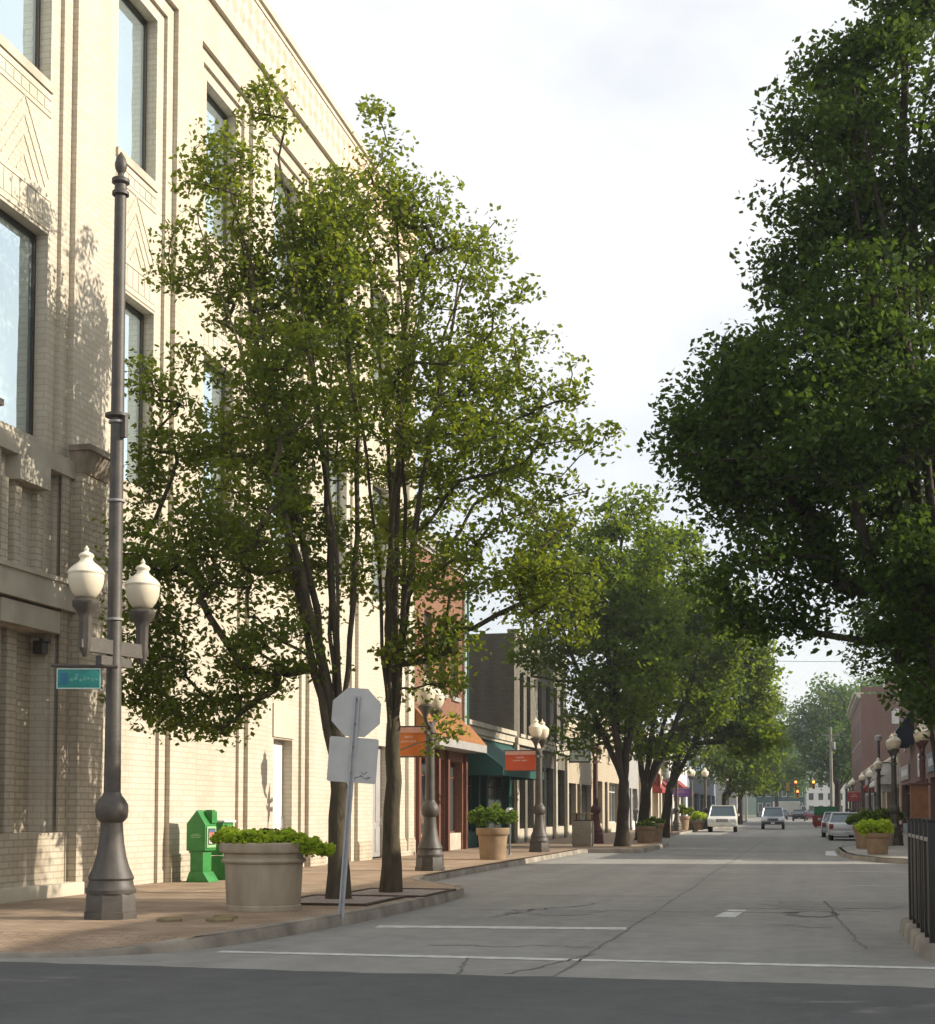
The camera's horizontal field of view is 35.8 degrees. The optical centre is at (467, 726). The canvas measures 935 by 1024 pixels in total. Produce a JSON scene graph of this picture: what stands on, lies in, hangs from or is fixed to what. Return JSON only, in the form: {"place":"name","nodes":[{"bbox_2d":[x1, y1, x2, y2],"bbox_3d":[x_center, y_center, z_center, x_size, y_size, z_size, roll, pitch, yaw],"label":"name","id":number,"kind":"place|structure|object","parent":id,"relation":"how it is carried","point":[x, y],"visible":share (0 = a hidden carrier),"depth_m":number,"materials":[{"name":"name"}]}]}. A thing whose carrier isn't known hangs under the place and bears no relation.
{"place":"outdoors","nodes":[
{"label":"outdoors","id":0,"kind":"place"},
{"bbox_2d":[0,826,687,951],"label":"pavement","id":1,"kind":"structure","parent":0,"point":[52,924],"depth_m":20.63,"materials":[{"name":"concrete"}]},
{"bbox_2d":[67,152,160,919],"bbox_3d":[-4.716,-2.645,19.440,0.672,10.370,1.602,-2,-4,27],"label":"street lamp","id":2,"kind":"object","parent":1,"relation":"on","point":[110,890],"visible":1,"depth_m":19.26,"materials":[{"name":"metal"}]},
{"bbox_2d":[51,664,117,688],"bbox_3d":[-5.050,-0.662,19.095,0.881,0.332,0.044,0,-3,0],"label":"street sign","id":3,"kind":"object","parent":2,"relation":"hanging from","point":[76,676],"visible":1,"depth_m":19.08,"materials":[{"name":"metal"}]},
{"bbox_2d":[157,917,181,921],"bbox_3d":[-3.831,2.477,18.628,0.320,0.050,0.315,-1,-3,13],"label":"valve lid","id":4,"kind":"object","parent":1,"relation":"on","point":[169,919],"visible":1,"depth_m":18.51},
{"bbox_2d":[186,810,218,881],"bbox_3d":[-5.276,2.376,28.904,0.515,1.430,0.444,-1,-3,19],"label":"newspaper box","id":5,"kind":"object","parent":1,"relation":"on","point":[201,830],"visible":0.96,"depth_m":28.75,"materials":[{"name":"green metal"}]},
{"bbox_2d":[206,826,215,847],"bbox_3d":[-5.104,2.198,28.859,0.029,0.420,0.360,-1,-3,19],"label":"door","id":6,"kind":"structure","parent":5,"relation":"in","point":[208,828],"depth_m":28.73,"materials":[{"name":"green metal"}]},
{"bbox_2d":[206,917,233,921],"bbox_3d":[-3.184,2.477,18.628,0.360,0.050,0.355,-1,-3,13],"label":"valve lid","id":7,"kind":"object","parent":1,"relation":"on","point":[220,919],"visible":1,"depth_m":18.50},
{"bbox_2d":[211,820,235,879],"bbox_3d":[-5.093,2.540,29.884,0.540,1.215,0.540,-1,-3,17],"label":"newspaper box","id":8,"kind":"object","parent":1,"relation":"on","point":[217,867],"visible":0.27,"depth_m":29.64,"materials":[{"name":"metal"}]},
{"bbox_2d":[90,63,384,898],"bbox_3d":[-3.986,-4.038,23.724,5.253,13.852,4.712,-1,-3,13],"label":"street tree","id":9,"kind":"object","parent":1,"relation":"on","point":[301,334],"visible":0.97,"depth_m":23.69,"materials":[{"name":"green plant"}]},
{"bbox_2d":[209,824,336,911],"bbox_3d":[-2.817,2.012,20.821,1.672,1.230,1.350,-3,-4,40],"label":"planter","id":10,"kind":"object","parent":1,"relation":"on","point":[263,869],"visible":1,"depth_m":20.50,"materials":[{"name":"concrete"}]},
{"bbox_2d":[301,894,405,905],"bbox_3d":[-2.027,2.722,22.766,1.600,0.035,2.160,-1,-3,13],"label":"tree pit","id":11,"kind":"object","parent":1,"relation":"on","point":[355,900],"visible":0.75,"depth_m":22.58,"materials":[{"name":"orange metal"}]},
{"bbox_2d":[327,688,380,924],"bbox_3d":[-1.627,1.118,19.896,0.680,3.315,0.072,4,-3,2],"label":"stop sign","id":12,"kind":"object","parent":1,"relation":"on","point":[353,758],"visible":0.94,"depth_m":19.97,"materials":[{"name":"metal"}]},
{"bbox_2d":[351,888,455,897],"bbox_3d":[-1.227,2.841,24.834,1.600,0.035,2.160,-1,-3,13],"label":"tree pit","id":13,"kind":"object","parent":1,"relation":"on","point":[415,892],"visible":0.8,"depth_m":24.77,"materials":[{"name":"metal"}]},
{"bbox_2d":[415,676,444,870],"bbox_3d":[-0.886,1.118,34.322,0.672,4.562,1.722,-1,-3,9],"label":"street lamp","id":14,"kind":"object","parent":1,"relation":"on","point":[429,855],"visible":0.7,"depth_m":34.09,"materials":[{"name":"metal"}]},
{"bbox_2d":[400,726,425,757],"bbox_3d":[-1.362,0.357,34.482,0.900,0.756,0.054,-1,-3,13],"label":"banner","id":15,"kind":"object","parent":14,"relation":"attached to","point":[410,735],"visible":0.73,"depth_m":34.46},
{"bbox_2d":[291,94,630,892],"bbox_3d":[-0.213,-4.136,25.297,5.404,14.245,5.302,1,-4,-22],"label":"street tree","id":16,"kind":"object","parent":1,"relation":"on","point":[467,436],"visible":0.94,"depth_m":24.96,"materials":[{"name":"green plant"}]},
{"bbox_2d":[467,802,518,859],"bbox_3d":[0.742,3.006,41.939,1.552,1.667,1.259,0,-3,-5],"label":"planter","id":17,"kind":"object","parent":1,"relation":"on","point":[492,843],"visible":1,"depth_m":41.62,"materials":[{"name":"ceramic"}]},
{"bbox_2d":[529,717,549,851],"bbox_3d":[2.446,1.986,49.437,0.672,4.562,1.722,-1,-3,13],"label":"street lamp","id":18,"kind":"object","parent":1,"relation":"on","point":[539,734],"visible":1,"depth_m":49.21,"materials":[{"name":"metal"}]},
{"bbox_2d":[504,750,535,771],"bbox_3d":[1.833,1.167,49.632,1.180,0.736,0.054,-1,-3,13],"label":"banner","id":19,"kind":"object","parent":18,"relation":"attached to","point":[520,760],"visible":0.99,"depth_m":49.62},
{"bbox_2d":[572,813,593,846],"bbox_3d":[4.544,4.052,57.056,0.760,1.310,0.760,-1,-3,13],"label":"litter bin","id":20,"kind":"object","parent":1,"relation":"on","point":[582,832],"visible":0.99,"depth_m":56.70,"materials":[{"name":"concrete"}]},
{"bbox_2d":[588,735,603,843],"bbox_3d":[5.452,2.594,61.762,0.672,4.762,1.682,-1,-3,13],"label":"street lamp","id":21,"kind":"object","parent":1,"relation":"on","point":[598,830],"visible":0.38,"depth_m":61.57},
{"bbox_2d":[499,480,714,846],"bbox_3d":[5.333,-2.526,57.357,8.853,14.736,6.908,-1,-3,13],"label":"street tree","id":22,"kind":"object","parent":1,"relation":"on","point":[649,666],"visible":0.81,"depth_m":56.74,"materials":[{"name":"green plant"}]},
{"bbox_2d":[635,820,658,842],"bbox_3d":[7.695,4.513,62.586,0.938,1.023,0.899,2,-4,-25],"label":"planter","id":23,"kind":"object","parent":1,"relation":"on","point":[645,832],"visible":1,"depth_m":62.26,"materials":[{"name":"concrete"}]},
{"bbox_2d":[643,816,666,841],"bbox_3d":[8.325,4.554,64.592,0.984,1.172,0.958,3,-5,-44],"label":"planter","id":24,"kind":"object","parent":1,"relation":"on","point":[658,831],"visible":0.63,"depth_m":64.28,"materials":[{"name":"concrete"}]},
{"bbox_2d":[672,781,681,830],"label":"street lamp","id":25,"kind":"object","parent":1,"relation":"on","point":[676,825],"visible":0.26,"depth_m":96.46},
{"bbox_2d":[592,516,766,839],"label":"street tree","id":26,"kind":"object","parent":1,"relation":"on","point":[730,658],"visible":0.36,"depth_m":69.00,"materials":[{"name":"green plant"}]},
{"bbox_2d":[673,804,693,829],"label":"planter","id":27,"kind":"object","parent":1,"relation":"on","point":[684,820],"visible":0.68,"depth_m":102.19,"materials":[{"name":"ceramic"}]},
{"bbox_2d":[687,768,694,829],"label":"street lamp","id":28,"kind":"object","parent":1,"relation":"on","point":[691,775],"visible":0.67,"depth_m":105.17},
{"bbox_2d":[673,787,689,796],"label":"banner","id":29,"kind":"object","parent":28,"relation":"attached to","point":[683,791],"visible":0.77,"depth_m":105.52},
{"bbox_2d":[690,811,706,829],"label":"planter","id":30,"kind":"object","parent":1,"relation":"on","point":[698,825],"visible":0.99,"depth_m":103.10,"materials":[{"name":"ceramic"}]},
{"bbox_2d":[701,767,708,828],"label":"street lamp","id":31,"kind":"object","parent":1,"relation":"on","point":[705,773],"visible":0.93,"depth_m":106.71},
{"bbox_2d":[653,583,792,837],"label":"street tree","id":32,"kind":"object","parent":1,"relation":"on","point":[752,729],"visible":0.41,"depth_m":80.88,"materials":[{"name":"green plant"}]},
{"bbox_2d":[690,678,790,804],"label":"street tree","id":33,"kind":"object","parent":1,"relation":"on","point":[738,771],"visible":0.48,"depth_m":124.46,"materials":[{"name":"green plant"}]},
{"bbox_2d":[0,817,934,987],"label":"road","id":34,"kind":"structure","parent":0,"point":[619,887],"depth_m":19.66,"materials":[{"name":"asphalt"}]},
{"bbox_2d":[0,821,747,957],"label":"kerb","id":35,"kind":"structure","parent":34,"relation":"on","point":[253,934],"depth_m":18.89,"materials":[{"name":"concrete"}]},
{"bbox_2d":[375,925,625,929],"bbox_3d":[0.445,2.696,19.468,3.358,0.001,0.436,0,-3,6],"label":"stop line","id":36,"kind":"object","parent":34,"relation":"on","point":[492,927],"visible":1,"depth_m":19.45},
{"bbox_2d":[510,908,606,915],"bbox_3d":[1.357,2.869,22.467,1.358,0.001,1.550,3,-4,-43],"label":"road patch","id":37,"kind":"object","parent":34,"relation":"on","point":[553,911],"visible":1,"depth_m":22.51,"materials":[{"name":"asphalt"}]},
{"bbox_2d":[219,951,934,968],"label":"crosswalk line","id":38,"kind":"object","parent":34,"relation":"on","point":[689,962],"visible":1,"depth_m":15.29,"materials":[{"name":"paint"}]},
{"bbox_2d":[553,829,781,975],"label":"road crack","id":39,"kind":"object","parent":34,"relation":"on","point":[599,946],"visible":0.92,"depth_m":18.96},
{"bbox_2d":[706,805,739,831],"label":"parked car","id":40,"kind":"object","parent":34,"relation":"on","point":[722,815],"visible":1,"depth_m":103.13,"materials":[{"name":"white metal"}]},
{"bbox_2d":[715,910,745,916],"bbox_3d":[4.020,2.849,22.121,0.300,0.001,1.671,-1,-3,17],"label":"road marking","id":41,"kind":"object","parent":34,"relation":"on","point":[732,913],"visible":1,"depth_m":22.08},
{"bbox_2d":[592,909,879,913],"bbox_3d":[4.125,2.869,22.480,4.401,0.001,0.170,-1,-3,12],"label":"crosswalk line","id":42,"kind":"object","parent":34,"relation":"on","point":[741,911],"visible":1,"depth_m":22.51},
{"bbox_2d":[722,719,790,823],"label":"street tree","id":43,"kind":"object","parent":34,"relation":"on","point":[740,797],"visible":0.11,"depth_m":156.48,"materials":[{"name":"green plant"}]},
{"bbox_2d":[759,806,786,828],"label":"moving car","id":44,"kind":"object","parent":34,"relation":"on","point":[772,816],"visible":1,"depth_m":117.67,"materials":[{"name":"silver metal"}]},
{"bbox_2d":[773,801,806,814],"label":"delivery van","id":45,"kind":"object","parent":34,"relation":"on","point":[789,806],"visible":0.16,"depth_m":260.14,"materials":[{"name":"white paint"}]},
{"bbox_2d":[791,810,806,820],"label":"moving car","id":46,"kind":"object","parent":34,"relation":"on","point":[798,814],"visible":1,"depth_m":204.26,"materials":[{"name":"grey metal"}]},
{"bbox_2d":[782,910,839,916],"bbox_3d":[5.210,2.843,22.027,0.887,0.001,1.530,-1,-3,13],"label":"pothole","id":47,"kind":"object","parent":34,"relation":"on","point":[832,915],"visible":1,"depth_m":21.86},
{"bbox_2d":[792,911,832,915],"bbox_3d":[5.225,2.835,21.959,0.622,0.001,1.082,-1,-3,13],"label":"pothole patch","id":48,"kind":"object","parent":47,"relation":"on","point":[812,913],"visible":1,"depth_m":22.02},
{"bbox_2d":[811,806,837,827],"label":"truck","id":49,"kind":"object","parent":34,"relation":"on","point":[819,811],"visible":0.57,"depth_m":128.94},
{"bbox_2d":[821,727,839,805],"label":"utility pole","id":50,"kind":"object","parent":34,"relation":"on","point":[832,744],"visible":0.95,"depth_m":192.41,"materials":[{"name":"brown wood"}]},
{"bbox_2d":[762,901,908,908],"bbox_3d":[6.110,2.964,24.130,2.452,0.001,1.972,-1,-3,13],"label":"road patch","id":51,"kind":"object","parent":34,"relation":"on","point":[846,904],"visible":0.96,"depth_m":24.18,"materials":[{"name":"asphalt"}]},
{"bbox_2d":[818,812,853,836],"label":"parked car","id":52,"kind":"object","parent":34,"relation":"on","point":[824,825],"visible":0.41,"depth_m":83.69,"materials":[{"name":"silver metal"}]},
{"bbox_2d":[824,812,859,839],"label":"parked car","id":53,"kind":"object","parent":34,"relation":"on","point":[837,825],"visible":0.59,"depth_m":74.51,"materials":[{"name":"silver metal"}]},
{"bbox_2d":[860,763,876,810],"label":"grey shop","id":54,"kind":"structure","parent":34,"relation":"on","point":[873,797],"depth_m":132.11,"materials":[{"name":"paint"}]},
{"bbox_2d":[846,679,900,811],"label":"tall red building","id":55,"kind":"structure","parent":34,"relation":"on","point":[869,716],"depth_m":152.61,"materials":[{"name":"brick"}]},
{"bbox_2d":[869,753,900,823],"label":"pale shop","id":56,"kind":"structure","parent":34,"relation":"on","point":[885,772],"depth_m":94.27,"materials":[{"name":"paint"}]},
{"bbox_2d":[837,846,934,961],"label":"kerb","id":57,"kind":"structure","parent":34,"relation":"on","point":[921,945],"depth_m":17.31,"materials":[{"name":"concrete"}]},
{"bbox_2d":[886,667,934,833],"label":"red brick shop","id":58,"kind":"structure","parent":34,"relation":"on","point":[909,761],"depth_m":79.25,"materials":[{"name":"brick"}]},
{"bbox_2d":[907,783,930,818],"bbox_3d":[14.002,2.878,44.892,0.640,2.260,0.720,-1,-3,13],"label":"door frame","id":59,"kind":"object","parent":58,"relation":"attached to","point":[919,800],"visible":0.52,"depth_m":44.62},
{"bbox_2d":[0,962,934,1023],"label":"cross street","id":60,"kind":"structure","parent":0,"point":[41,993],"depth_m":12.06,"materials":[{"name":"asphalt"}]},
{"bbox_2d":[268,0,934,737],"label":"sky","id":61,"kind":"structure","parent":0,"point":[614,134],"materials":[{"name":"white"}]},
{"bbox_2d":[715,772,737,809],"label":"grey block","id":62,"kind":"structure","parent":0,"point":[718,798],"depth_m":256.34,"materials":[{"name":"paint"}]},
{"bbox_2d":[756,780,804,816],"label":"green warehouse","id":63,"kind":"structure","parent":0,"point":[767,800],"depth_m":322.64,"materials":[{"name":"paint"}]},
{"bbox_2d":[716,708,849,814],"bbox_3d":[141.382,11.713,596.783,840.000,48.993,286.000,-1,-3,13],"label":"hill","id":64,"kind":"structure","parent":0,"point":[751,805],"depth_m":476.34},
{"bbox_2d":[806,774,844,811],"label":"white block","id":65,"kind":"structure","parent":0,"point":[816,796],"depth_m":291.14,"materials":[{"name":"paint"}]},
{"bbox_2d":[837,833,907,858],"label":"pavement","id":66,"kind":"structure","parent":0,"point":[901,852],"depth_m":49.85,"materials":[{"name":"concrete"}]},
{"bbox_2d":[637,0,934,738],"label":"street tree","id":67,"kind":"object","parent":66,"relation":"on","point":[752,477],"visible":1,"depth_m":21.50,"materials":[{"name":"green plant"}]},
{"bbox_2d":[859,772,864,810],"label":"street lamp","id":68,"kind":"object","parent":66,"relation":"on","point":[861,777],"visible":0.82,"depth_m":120.40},
{"bbox_2d":[847,791,860,801],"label":"banner","id":69,"kind":"object","parent":68,"relation":"attached to","point":[853,796],"visible":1,"depth_m":120.69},
{"bbox_2d":[845,807,881,848],"bbox_3d":[14.727,3.752,53.773,1.418,1.534,1.174,-1,-3,13],"label":"planter","id":70,"kind":"object","parent":66,"relation":"on","point":[867,815],"visible":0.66,"depth_m":53.50,"materials":[{"name":"ceramic"}]},
{"bbox_2d":[866,768,872,810],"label":"street lamp","id":71,"kind":"object","parent":66,"relation":"on","point":[869,773],"visible":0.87,"depth_m":107.75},
{"bbox_2d":[854,818,894,854],"bbox_3d":[13.110,3.523,46.701,1.312,1.180,1.041,-1,-3,13],"label":"planter","id":72,"kind":"object","parent":66,"relation":"on","point":[877,843],"visible":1,"depth_m":46.43,"materials":[{"name":"ceramic"}]},
{"bbox_2d":[874,757,882,809],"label":"street lamp","id":73,"kind":"object","parent":66,"relation":"on","point":[878,763],"visible":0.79,"depth_m":86.45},
{"bbox_2d":[841,471,934,772],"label":"street tree","id":74,"kind":"object","parent":66,"relation":"on","point":[858,615],"visible":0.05,"depth_m":56.55,"materials":[{"name":"green plant"}]},
{"bbox_2d":[875,807,905,827],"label":"planter","id":75,"kind":"object","parent":66,"relation":"on","point":[884,813],"visible":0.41,"depth_m":66.76,"materials":[{"name":"ceramic"}]},
{"bbox_2d":[886,732,903,845],"bbox_3d":[17.231,2.510,58.558,0.672,4.562,1.722,-1,-3,10],"label":"street lamp","id":76,"kind":"object","parent":66,"relation":"on","point":[893,742],"visible":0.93,"depth_m":58.34,"materials":[{"name":"metal"}]},
{"bbox_2d":[906,818,934,942],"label":"fence","id":77,"kind":"object","parent":66,"relation":"on","point":[921,860],"visible":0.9,"depth_m":16.49,"materials":[{"name":"metal"}]},
{"bbox_2d":[913,721,929,782],"bbox_3d":[16.808,2.171,53.531,0.672,4.662,1.722,-1,-3,11],"label":"street lamp","id":78,"kind":"object","parent":66,"relation":"on","point":[921,742],"visible":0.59,"depth_m":53.46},
{"label":"ground","id":79,"kind":"structure","parent":0,"visible":0},
{"bbox_2d":[0,0,416,903],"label":"department store","id":80,"kind":"structure","parent":79,"relation":"on","point":[90,90],"depth_m":27.33,"materials":[{"name":"beige brick"}]},
{"bbox_2d":[0,209,36,435],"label":"window","id":81,"kind":"structure","parent":80,"relation":"in","point":[17,243],"depth_m":24.28,"materials":[{"name":"blue glass"}]},
{"bbox_2d":[0,0,40,69],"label":"window","id":82,"kind":"structure","parent":80,"relation":"in","point":[19,19],"depth_m":24.60,"materials":[{"name":"blue glass"}]},
{"bbox_2d":[117,0,146,171],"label":"window","id":83,"kind":"structure","parent":80,"relation":"in","point":[132,29],"depth_m":28.57,"materials":[{"name":"blue glass"}]},
{"bbox_2d":[124,302,143,487],"bbox_3d":[-6.682,-6.430,27.917,0.110,3.600,1.660,-1,-3,13],"label":"window","id":84,"kind":"structure","parent":80,"relation":"in","point":[134,320],"depth_m":28.40,"materials":[{"name":"blue glass"}]},
{"bbox_2d":[202,361,224,513],"bbox_3d":[-5.736,-6.202,31.900,0.110,3.600,1.660,-1,-3,13],"label":"window","id":85,"kind":"structure","parent":80,"relation":"in","point":[211,394],"depth_m":32.23,"materials":[{"name":"blue glass"}]},
{"bbox_2d":[205,93,226,247],"bbox_3d":[-5.736,-12.316,32.251,0.110,3.350,1.660,-1,-3,13],"label":"window","id":86,"kind":"structure","parent":80,"relation":"in","point":[213,110],"depth_m":32.54,"materials":[{"name":"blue glass"}]},
{"bbox_2d":[273,740,282,829],"bbox_3d":[-4.758,1.881,35.455,0.124,3.130,1.300,-1,-3,13],"label":"door","id":87,"kind":"structure","parent":80,"relation":"in","point":[277,744],"depth_m":35.75,"materials":[{"name":"white paint"}]},
{"bbox_2d":[274,174,289,305],"bbox_3d":[-4.791,-12.088,36.234,0.110,3.350,1.660,-1,-3,13],"label":"window","id":88,"kind":"structure","parent":80,"relation":"in","point":[279,189],"depth_m":36.53,"materials":[{"name":"blue glass"}]},
{"bbox_2d":[329,453,338,579],"bbox_3d":[-3.845,-5.744,39.866,0.110,3.600,1.660,-1,-3,13],"label":"window","id":89,"kind":"structure","parent":80,"relation":"in","point":[334,487],"depth_m":40.53,"materials":[{"name":"glass"}]},
{"bbox_2d":[372,746,380,856],"bbox_3d":[-2.805,2.235,43.381,0.124,3.330,1.400,-1,-3,13],"label":"door","id":90,"kind":"structure","parent":80,"relation":"in","point":[376,824],"depth_m":43.63,"materials":[{"name":"grey paint"}]},
{"bbox_2d":[372,485,381,601],"bbox_3d":[-2.900,-5.515,43.849,0.110,3.600,1.660,-1,-3,13],"label":"window","id":91,"kind":"structure","parent":80,"relation":"in","point":[375,580],"depth_m":44.26,"materials":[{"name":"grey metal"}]},
{"bbox_2d":[414,530,486,853],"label":"brick shop","id":92,"kind":"structure","parent":79,"relation":"on","point":[451,780],"depth_m":50.48,"materials":[{"name":"brick"}]},
{"bbox_2d":[421,758,425,834],"bbox_3d":[-1.655,2.321,48.178,0.110,2.550,2.100,-1,-3,13],"label":"window","id":93,"kind":"structure","parent":92,"relation":"in","point":[423,761],"depth_m":48.80,"materials":[{"name":"grey glass"}]},
{"bbox_2d":[450,762,454,832],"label":"window","id":94,"kind":"structure","parent":92,"relation":"in","point":[452,765],"depth_m":52.81,"materials":[{"name":"grey glass"}]},
{"bbox_2d":[466,719,543,847],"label":"green shop","id":95,"kind":"structure","parent":79,"relation":"on","point":[489,781],"depth_m":57.20,"materials":[{"name":"paint"}]},
{"bbox_2d":[468,776,471,831],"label":"window","id":96,"kind":"structure","parent":95,"relation":"in","point":[469,777],"depth_m":55.90,"materials":[{"name":"green paint"}]},
{"bbox_2d":[488,775,502,827],"bbox_3d":[0.969,3.130,59.656,0.110,2.250,4.100,-1,-3,13],"label":"window","id":97,"kind":"structure","parent":95,"relation":"in","point":[495,783],"depth_m":60.33,"materials":[{"name":"glass"}]},
{"bbox_2d":[469,629,569,842],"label":"grey brick building","id":98,"kind":"structure","parent":79,"relation":"on","point":[499,696],"depth_m":64.42,"materials":[{"name":"brick"}]},
{"bbox_2d":[546,769,547,826],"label":"window","id":99,"kind":"structure","parent":98,"relation":"in","point":[546,769],"depth_m":71.47,"materials":[{"name":"grey glass"}]},
{"bbox_2d":[566,718,592,836],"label":"cream shop","id":100,"kind":"structure","parent":79,"relation":"on","point":[580,784],"depth_m":79.36,"materials":[{"name":"paint"}]},
{"bbox_2d":[582,785,586,819],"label":"window","id":101,"kind":"structure","parent":100,"relation":"in","point":[584,790],"depth_m":83.51,"materials":[{"name":"grey glass"}]},
{"bbox_2d":[566,711,620,832],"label":"buff shop","id":102,"kind":"structure","parent":79,"relation":"on","point":[608,781],"depth_m":90.66,"materials":[{"name":"paint"}]},
{"bbox_2d":[609,783,614,822],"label":"window","id":103,"kind":"structure","parent":102,"relation":"in","point":[611,786],"depth_m":94.90,"materials":[{"name":"glass"}]},
{"bbox_2d":[622,736,638,829],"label":"grey gable shop","id":104,"kind":"structure","parent":79,"relation":"on","point":[633,786],"depth_m":104.09,"materials":[{"name":"paint"}]},
{"bbox_2d":[621,729,669,822],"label":"stone column building","id":105,"kind":"structure","parent":79,"relation":"on","point":[657,795],"depth_m":117.11,"materials":[{"name":"stone"}]},
{"bbox_2d":[645,723,686,825],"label":"white shop","id":106,"kind":"structure","parent":79,"relation":"on","point":[682,780],"depth_m":139.28,"materials":[{"name":"paint"}]},
{"bbox_2d":[643,723,715,820],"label":"blue grey building","id":107,"kind":"structure","parent":79,"relation":"on","point":[698,796],"depth_m":166.12,"materials":[{"name":"paint"}]},
{"bbox_2d":[773,702,817,806],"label":"tree","id":108,"kind":"object","parent":79,"relation":"on","point":[783,713],"visible":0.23,"depth_m":255.20,"materials":[{"name":"green plant"}]},
{"bbox_2d":[779,672,874,811],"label":"tree","id":109,"kind":"object","parent":79,"relation":"on","point":[836,701],"visible":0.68,"depth_m":198.58,"materials":[{"name":"green plant"}]},
{"bbox_2d":[829,669,896,730],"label":"tree","id":110,"kind":"object","parent":79,"relation":"on","point":[863,683],"visible":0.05,"depth_m":224.42,"materials":[{"name":"green plant"}]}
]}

